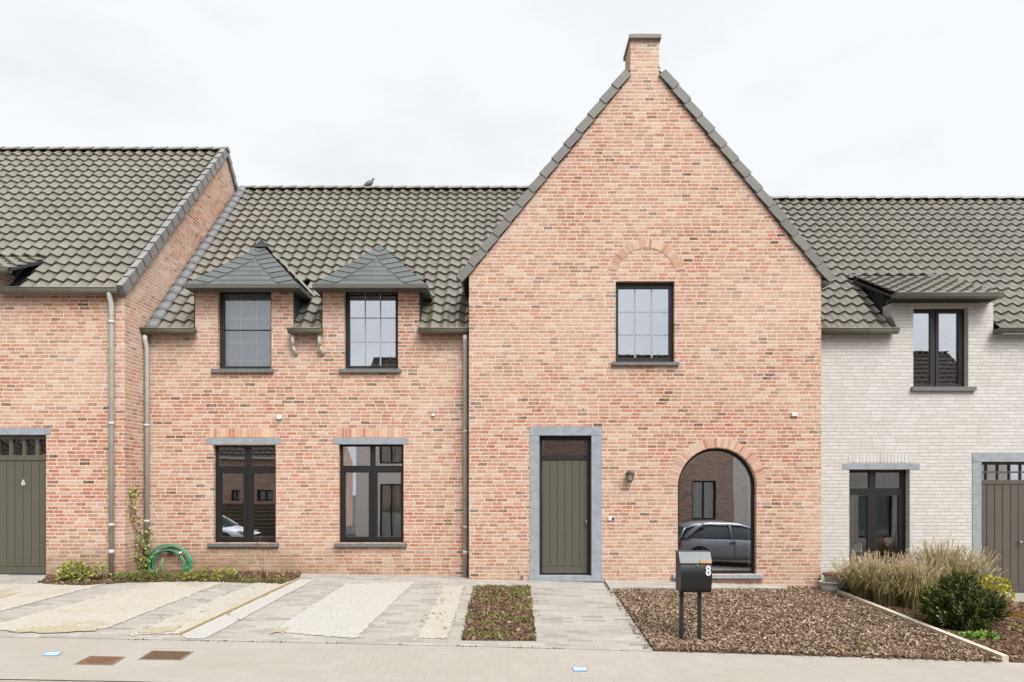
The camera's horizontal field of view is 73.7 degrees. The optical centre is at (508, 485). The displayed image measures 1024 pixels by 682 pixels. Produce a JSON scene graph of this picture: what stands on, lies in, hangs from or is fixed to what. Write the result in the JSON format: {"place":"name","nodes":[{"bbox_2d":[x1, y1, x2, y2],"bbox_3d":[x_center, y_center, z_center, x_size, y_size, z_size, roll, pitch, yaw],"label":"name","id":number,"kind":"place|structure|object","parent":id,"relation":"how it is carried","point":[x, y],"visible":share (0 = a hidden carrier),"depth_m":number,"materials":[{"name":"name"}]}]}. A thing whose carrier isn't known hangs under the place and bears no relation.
{"place":"outdoors","nodes":[
{"label":"outdoors","id":0,"kind":"place"},
{"bbox_2d":[0,679,140,681],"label":"ground","id":1,"kind":"structure","parent":0,"point":[71,680],"depth_m":6.99,"materials":[{"name":"concrete"}]},
{"bbox_2d":[0,680,93,681],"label":"kerb","id":2,"kind":"structure","parent":1,"relation":"on","point":[38,681],"depth_m":6.83,"materials":[{"name":"grey concrete"}]},
{"bbox_2d":[0,146,238,576],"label":"brick house","id":3,"kind":"structure","parent":1,"relation":"on","point":[99,246],"depth_m":11.94,"materials":[{"name":"brick"}]},
{"bbox_2d":[0,461,45,573],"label":"door","id":4,"kind":"structure","parent":3,"relation":"in","point":[22,483],"depth_m":11.94,"materials":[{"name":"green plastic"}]},
{"bbox_2d":[139,34,834,587],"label":"brick house","id":5,"kind":"structure","parent":1,"relation":"on","point":[513,382],"depth_m":12.37,"materials":[{"name":"brick"}]},
{"bbox_2d":[147,544,192,570],"bbox_3d":[-6.176,1.402,12.454,0.805,0.707,0.192,0,0,0],"label":"garden hose","id":6,"kind":"object","parent":5,"relation":"attached to","point":[181,550],"visible":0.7,"depth_m":12.43,"materials":[{"name":"green plastic"}]},
{"bbox_2d":[211,292,273,372],"bbox_3d":[-4.887,-2.860,12.662,1.141,1.569,0.335,0,0,0],"label":"window","id":7,"kind":"structure","parent":5,"relation":"in","point":[245,317],"depth_m":12.80,"materials":[{"name":"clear glass"}]},
{"bbox_2d":[206,438,280,546],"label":"window","id":8,"kind":"structure","parent":5,"relation":"in","point":[245,475],"depth_m":13.84,"materials":[{"name":"clear glass"}]},
{"bbox_2d":[363,178,373,185],"bbox_3d":[-3.423,-7.441,16.730,0.346,0.219,0.138,0,0,0],"label":"pigeon","id":9,"kind":"object","parent":5,"relation":"on","point":[368,183],"visible":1,"depth_m":16.69,"materials":[{"name":"grey"}]},
{"bbox_2d":[339,292,400,372],"bbox_3d":[-2.546,-2.860,12.607,1.141,1.569,0.225,0,0,0],"label":"window","id":10,"kind":"structure","parent":5,"relation":"in","point":[371,317],"depth_m":12.68,"materials":[{"name":"glass"}]},
{"bbox_2d":[333,438,407,546],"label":"window","id":11,"kind":"structure","parent":5,"relation":"in","point":[371,476],"depth_m":14.90,"materials":[{"name":"clear glass"}]},
{"bbox_2d":[542,460,586,572],"bbox_3d":[1.013,0.560,12.385,0.825,2.055,0.120,0,0,0],"label":"door","id":12,"kind":"structure","parent":5,"relation":"in","point":[564,482],"depth_m":12.39,"materials":[{"name":"wood"}]},
{"bbox_2d":[625,470,634,481],"bbox_3d":[2.154,-0.177,12.159,0.157,0.229,0.200,0,0,-30],"label":"wall lantern","id":13,"kind":"object","parent":5,"relation":"attached to","point":[629,474],"depth_m":12.11,"materials":[{"name":"black metal"}]},
{"bbox_2d":[612,283,678,365],"bbox_3d":[2.445,-2.921,12.307,1.206,1.526,0.225,0,0,0],"label":"window","id":14,"kind":"structure","parent":5,"relation":"in","point":[644,311],"depth_m":12.38,"materials":[{"name":"glass"}]},
{"bbox_2d":[672,448,763,578],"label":"window","id":15,"kind":"structure","parent":5,"relation":"in","point":[716,485],"depth_m":15.32,"materials":[{"name":"clear glass"}]},
{"bbox_2d":[613,585,1002,661],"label":"bark chips","id":16,"kind":"object","parent":1,"relation":"on","point":[744,603],"visible":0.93,"depth_m":9.51,"materials":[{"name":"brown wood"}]},
{"bbox_2d":[675,550,711,639],"bbox_3d":[2.359,1.437,8.717,0.403,1.203,0.293,0,0,0],"label":"mailbox","id":17,"kind":"object","parent":16,"relation":"on","point":[693,570],"visible":0.93,"depth_m":8.62,"materials":[{"name":"black metal"}]},
{"bbox_2d":[819,580,840,591],"bbox_3d":[5.634,1.774,11.976,0.360,0.200,0.360,0,0,0],"label":"plant pot","id":18,"kind":"object","parent":16,"relation":"on","point":[827,586],"visible":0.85,"depth_m":11.85,"materials":[{"name":"white plastic"}]},
{"bbox_2d":[770,195,1023,592],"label":"white house","id":19,"kind":"structure","parent":1,"relation":"on","point":[922,367],"depth_m":12.61,"materials":[{"name":"brick"}]},
{"bbox_2d":[842,464,919,569],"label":"window","id":20,"kind":"structure","parent":19,"relation":"in","point":[877,498],"depth_m":12.88,"materials":[{"name":"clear glass"}]},
{"bbox_2d":[885,300,976,390],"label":"window","id":21,"kind":"structure","parent":19,"relation":"in","point":[938,334],"depth_m":12.70,"materials":[{"name":"glass"}]},
{"bbox_2d":[981,484,1023,592],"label":"door","id":22,"kind":"structure","parent":19,"relation":"in","point":[1002,505],"depth_m":12.65,"materials":[{"name":"wood"}]},
{"bbox_2d":[836,590,1008,661],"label":"edging stones","id":23,"kind":"object","parent":1,"relation":"on","point":[1002,656],"visible":0.33,"depth_m":9.46,"materials":[{"name":"grey concrete"}]},
{"bbox_2d":[847,591,1023,662],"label":"soil bed","id":24,"kind":"object","parent":1,"relation":"on","point":[988,645],"visible":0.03,"depth_m":9.46,"materials":[{"name":"brown soil"}]},
{"bbox_2d":[822,572,850,591],"bbox_3d":[5.857,1.714,12.112,0.560,0.318,0.560,0,0,0],"label":"plant pot","id":25,"kind":"object","parent":24,"relation":"on","point":[843,585],"visible":0.47,"depth_m":11.93,"materials":[{"name":"ceramic"}]},
{"bbox_2d":[819,546,891,598],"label":"ornamental grass","id":26,"kind":"object","parent":24,"relation":"on","point":[861,590],"depth_m":11.58,"materials":[{"name":"beige plant"}]},
{"bbox_2d":[846,550,925,604],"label":"ornamental grass","id":27,"kind":"object","parent":24,"relation":"on","point":[879,593],"depth_m":11.11,"materials":[{"name":"beige plant"}]},
{"bbox_2d":[864,550,960,609],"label":"ornamental grass","id":28,"kind":"object","parent":24,"relation":"on","point":[927,575],"depth_m":10.80,"materials":[{"name":"beige plant"}]},
{"bbox_2d":[902,535,979,584],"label":"ornamental grass","id":29,"kind":"object","parent":24,"relation":"on","point":[946,556],"depth_m":11.76,"materials":[{"name":"beige plant"}]},
{"bbox_2d":[917,567,1014,630],"bbox_3d":[6.538,1.656,9.835,1.330,0.955,0.993,0,0,0],"label":"evergreen bush","id":30,"kind":"object","parent":24,"relation":"on","point":[954,601],"visible":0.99,"depth_m":9.63,"materials":[{"name":"green plant"}]},
{"bbox_2d":[949,542,1006,586],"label":"ornamental grass","id":31,"kind":"object","parent":24,"relation":"on","point":[976,559],"depth_m":11.89,"materials":[{"name":"beige plant"}]},
{"bbox_2d":[956,629,1002,639],"bbox_3d":[6.356,2.043,9.257,0.603,0.200,0.294,0,0,-9],"label":"plant","id":32,"kind":"object","parent":24,"relation":"on","point":[976,634],"visible":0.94,"depth_m":9.21,"materials":[{"name":"green plant"}]},
{"bbox_2d":[976,574,1016,600],"bbox_3d":[8.025,1.740,11.354,0.750,0.533,0.526,0,0,0],"label":"yellow shrub","id":33,"kind":"object","parent":24,"relation":"on","point":[1006,588],"visible":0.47,"depth_m":11.26,"materials":[{"name":"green plant"}]},
{"bbox_2d":[998,595,1018,614],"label":"blush shrub","id":34,"kind":"object","parent":24,"relation":"on","point":[1012,604],"visible":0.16,"depth_m":10.61,"materials":[{"name":"brown plant"}]},
{"bbox_2d":[1008,622,1020,630],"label":"plant","id":35,"kind":"object","parent":24,"relation":"on","point":[1015,623],"visible":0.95,"depth_m":9.76,"materials":[{"name":"green plant"}]},
{"bbox_2d":[1007,610,1023,617],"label":"grass tuft","id":36,"kind":"object","parent":24,"relation":"on","point":[1016,614],"visible":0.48,"depth_m":10.60,"materials":[{"name":"plant"}]},
{"bbox_2d":[0,573,652,650],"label":"driveway","id":37,"kind":"structure","parent":0,"point":[582,615],"depth_m":9.63,"materials":[{"name":"grey concrete"}]},
{"bbox_2d":[0,584,102,610],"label":"gravel strip","id":38,"kind":"object","parent":37,"relation":"on","point":[29,593],"visible":1,"depth_m":10.61,"materials":[{"name":"beige gravel"}]},
{"bbox_2d":[0,592,19,597],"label":"sand patch","id":39,"kind":"object","parent":38,"relation":"on","point":[3,594],"visible":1,"depth_m":10.39,"materials":[{"name":"beige sand"}]},
{"bbox_2d":[3,582,101,608],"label":"stray pebbles","id":40,"kind":"object","parent":37,"relation":"on","point":[51,598],"visible":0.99,"depth_m":10.80,"materials":[{"name":"beige stone"}]},
{"bbox_2d":[7,625,98,632],"bbox_3d":[-5.716,1.799,8.570,1.068,0.023,0.325,0,0,-11],"label":"sand patch","id":41,"kind":"object","parent":37,"relation":"on","point":[48,629],"visible":1,"depth_m":8.57,"materials":[{"name":"beige sand"}]},
{"bbox_2d":[0,582,220,629],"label":"gravel strip","id":42,"kind":"object","parent":37,"relation":"on","point":[105,615],"visible":1,"depth_m":9.69,"materials":[{"name":"beige gravel"}]},
{"bbox_2d":[0,581,223,632],"bbox_3d":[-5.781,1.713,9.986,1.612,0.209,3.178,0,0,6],"label":"pebbles","id":43,"kind":"object","parent":42,"relation":"on","point":[108,608],"visible":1,"depth_m":9.69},
{"bbox_2d":[37,569,302,584],"bbox_3d":[-5.849,1.613,11.857,4.308,0.145,1.486,0,0,0],"label":"soil bed","id":44,"kind":"object","parent":37,"relation":"on","point":[170,580],"visible":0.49,"depth_m":11.58,"materials":[{"name":"brown soil"}]},
{"bbox_2d":[55,560,93,581],"bbox_3d":[-7.234,1.441,11.368,0.636,0.454,0.407,0,0,0],"label":"shrub","id":45,"kind":"object","parent":44,"relation":"on","point":[76,577],"visible":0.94,"depth_m":11.33,"materials":[{"name":"green plant"}]},
{"bbox_2d":[86,560,111,579],"bbox_3d":[-6.914,1.430,11.493,0.404,0.357,0.276,0,0,0],"label":"shrub","id":46,"kind":"object","parent":44,"relation":"on","point":[102,567],"visible":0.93,"depth_m":11.49,"materials":[{"name":"green plant"}]},
{"bbox_2d":[110,569,156,581],"bbox_3d":[-6.333,1.524,11.530,0.824,0.272,0.298,0,0,0],"label":"plant","id":47,"kind":"object","parent":44,"relation":"on","point":[135,577],"visible":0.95,"depth_m":11.49,"materials":[{"name":"green plant"}]},
{"bbox_2d":[128,484,156,570],"bbox_3d":[-6.546,0.832,12.176,0.403,1.784,0.475,0,0,0],"label":"climbing plant","id":48,"kind":"object","parent":44,"relation":"on","point":[133,494],"visible":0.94,"depth_m":12.20,"materials":[{"name":"green plant"}]},
{"bbox_2d":[148,570,186,580],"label":"plant","id":49,"kind":"object","parent":44,"relation":"on","point":[166,572],"visible":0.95,"depth_m":11.62,"materials":[{"name":"green plant"}]},
{"bbox_2d":[181,565,210,581],"bbox_3d":[-5.317,1.505,11.612,0.533,0.327,0.282,0,0,0],"label":"plant","id":50,"kind":"object","parent":44,"relation":"on","point":[195,577],"visible":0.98,"depth_m":11.59,"materials":[{"name":"green plant"}]},
{"bbox_2d":[211,567,239,580],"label":"shrub","id":51,"kind":"object","parent":44,"relation":"on","point":[224,577],"visible":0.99,"depth_m":11.63,"materials":[{"name":"green plant"}]},
{"bbox_2d":[253,535,271,580],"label":"bare twigs","id":52,"kind":"object","parent":44,"relation":"on","point":[263,575],"visible":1,"depth_m":11.60,"materials":[{"name":"brown plant"}]},
{"bbox_2d":[241,577,287,582],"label":"plant","id":53,"kind":"object","parent":44,"relation":"on","point":[268,579],"visible":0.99,"depth_m":11.59,"materials":[{"name":"green plant"}]},
{"bbox_2d":[129,583,284,634],"bbox_3d":[-4.163,1.730,10.134,0.605,0.214,3.558,0,0,7],"label":"gravel strip","id":54,"kind":"object","parent":37,"relation":"on","point":[198,617],"visible":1,"depth_m":9.76,"materials":[{"name":"beige gravel"}]},
{"bbox_2d":[138,626,179,632],"bbox_3d":[-4.424,1.817,8.655,0.434,0.024,0.354,0,0,0],"label":"sand patch","id":55,"kind":"object","parent":54,"relation":"on","point":[161,629],"visible":1,"depth_m":8.64,"materials":[{"name":"beige sand"}]},
{"bbox_2d":[125,579,300,636],"bbox_3d":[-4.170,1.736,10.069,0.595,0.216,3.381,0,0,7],"label":"pebbles","id":56,"kind":"object","parent":54,"relation":"on","point":[215,606],"visible":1,"depth_m":9.92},
{"bbox_2d":[179,578,299,634],"bbox_3d":[-3.873,1.732,10.197,0.030,0.258,3.474,0,0,7],"label":"edging strip","id":57,"kind":"object","parent":37,"relation":"on","point":[225,612],"visible":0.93,"depth_m":9.72,"materials":[{"name":"beige concrete"}]},
{"bbox_2d":[182,579,314,638],"bbox_3d":[-3.683,1.740,10.100,0.361,0.234,3.629,0,0,6],"label":"gravel strip","id":58,"kind":"object","parent":37,"relation":"on","point":[218,624],"visible":1,"depth_m":9.48,"materials":[{"name":"beige gravel"}]},
{"bbox_2d":[270,627,288,633],"bbox_3d":[-2.919,1.840,8.714,0.183,0.019,0.332,0,0,0],"label":"sand patch","id":59,"kind":"object","parent":37,"relation":"on","point":[284,629],"visible":1,"depth_m":8.70,"materials":[{"name":"beige sand"}]},
{"bbox_2d":[143,579,540,640],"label":"weeds","id":60,"kind":"object","parent":37,"relation":"on","point":[423,620],"visible":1,"depth_m":9.54,"materials":[{"name":"green plant"}]},
{"bbox_2d":[279,582,413,637],"bbox_3d":[-2.322,1.771,10.200,1.144,0.224,3.399,0,0,4],"label":"gravel strip","id":61,"kind":"object","parent":37,"relation":"on","point":[306,620],"visible":1,"depth_m":9.78,"materials":[{"name":"beige gravel"}]},
{"bbox_2d":[275,580,414,638],"bbox_3d":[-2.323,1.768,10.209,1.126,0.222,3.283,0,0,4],"label":"pebbles","id":62,"kind":"object","parent":61,"relation":"on","point":[348,609],"visible":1,"depth_m":9.82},
{"bbox_2d":[418,586,463,637],"bbox_3d":[-0.953,1.799,10.078,0.412,0.209,3.114,0,0,0],"label":"gravel strip","id":63,"kind":"object","parent":37,"relation":"on","point":[449,606],"visible":1,"depth_m":9.69,"materials":[{"name":"beige gravel"}]},
{"bbox_2d":[417,585,469,639],"bbox_3d":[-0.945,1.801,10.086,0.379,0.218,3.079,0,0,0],"label":"pebbles","id":64,"kind":"object","parent":63,"relation":"on","point":[442,615],"visible":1,"depth_m":9.59,"materials":[{"name":"beige stone"}]},
{"bbox_2d":[461,584,536,640],"bbox_3d":[-0.118,1.842,10.099,0.960,0.276,3.229,0,0,0],"label":"soil bed","id":65,"kind":"object","parent":37,"relation":"on","point":[490,639],"visible":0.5,"depth_m":9.36,"materials":[{"name":"brown soil"}]},
{"bbox_2d":[462,584,536,638],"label":"weeds","id":66,"kind":"object","parent":65,"relation":"on","point":[505,615],"visible":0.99,"depth_m":9.65,"materials":[{"name":"green plant"}]},
{"bbox_2d":[607,588,647,647],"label":"bark chips","id":67,"kind":"object","parent":37,"relation":"on","point":[634,631],"visible":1,"depth_m":9.67,"materials":[{"name":"brown wood"}]},
{"bbox_2d":[604,580,787,590],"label":"terrace","id":68,"kind":"structure","parent":37,"relation":"on","point":[611,585],"depth_m":11.98,"materials":[{"name":"grey concrete"}]},
{"bbox_2d":[0,637,1023,681],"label":"pavement","id":69,"kind":"structure","parent":0,"point":[204,661],"depth_m":7.65,"materials":[{"name":"grey concrete"}]},
{"bbox_2d":[42,652,61,655],"bbox_3d":[-5.115,1.893,7.660,0.193,0.038,0.149,0,0,-3],"label":"marker plate","id":70,"kind":"object","parent":69,"relation":"on","point":[52,653],"visible":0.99,"depth_m":7.64,"materials":[{"name":"white ceramic"}]},
{"bbox_2d":[74,656,125,664],"bbox_3d":[-4.458,1.932,7.464,0.426,0.084,0.291,0,0,0],"label":"manhole cover","id":71,"kind":"object","parent":69,"relation":"on","point":[100,660],"visible":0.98,"depth_m":7.43,"materials":[{"name":"brown metal"}]},
{"bbox_2d":[138,651,192,659],"bbox_3d":[-3.849,1.928,7.674,0.490,0.089,0.309,0,0,0],"label":"manhole cover","id":72,"kind":"object","parent":69,"relation":"on","point":[166,655],"visible":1,"depth_m":7.64,"materials":[{"name":"brown metal"}]},
{"bbox_2d":[128,638,626,650],"bbox_3d":[-1.559,1.921,8.252,6.079,0.171,0.071,0,0,0],"label":"moss line","id":73,"kind":"object","parent":69,"relation":"on","point":[342,643],"visible":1,"depth_m":8.25,"materials":[{"name":"plant"}]},
{"bbox_2d":[572,667,587,671],"bbox_3d":[0.783,2.029,7.525,0.158,0.038,0.149,0,0,0],"label":"marker plate","id":74,"kind":"object","parent":69,"relation":"on","point":[579,669],"visible":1,"depth_m":7.50,"materials":[{"name":"white ceramic"}]},
{"bbox_2d":[658,649,1002,662],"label":"bark chips","id":75,"kind":"object","parent":69,"relation":"on","point":[719,652],"visible":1,"depth_m":8.23,"materials":[{"name":"brown wood"}]},
{"bbox_2d":[0,0,1023,195],"label":"sky","id":76,"kind":"structure","parent":0,"point":[813,97],"materials":[{"name":"white"}]},
{"bbox_2d":[850,542,861,555],"bbox_3d":[6.506,1.249,12.841,0.291,0.386,0.227,0,0,0],"label":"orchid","id":77,"kind":"object","parent":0,"point":[856,547],"visible":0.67,"depth_m":12.81,"materials":[{"name":"grey plant"}]},
{"bbox_2d":[858,537,865,556],"bbox_3d":[6.709,1.200,12.861,0.293,0.483,0.218,0,0,16],"label":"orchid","id":78,"kind":"object","parent":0,"point":[861,540],"visible":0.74,"depth_m":12.81,"materials":[{"name":"grey plant"}]},
{"bbox_2d":[883,537,895,556],"bbox_3d":[7.179,1.201,12.841,0.291,0.482,0.227,0,0,0],"label":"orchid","id":79,"kind":"object","parent":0,"point":[888,540],"visible":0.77,"depth_m":12.81,"materials":[{"name":"grey plant"}]},
{"bbox_2d":[1000,592,1023,602],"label":"doorstep path","id":80,"kind":"structure","parent":0,"point":[1020,597],"depth_m":12.10,"materials":[{"name":"grey concrete"}]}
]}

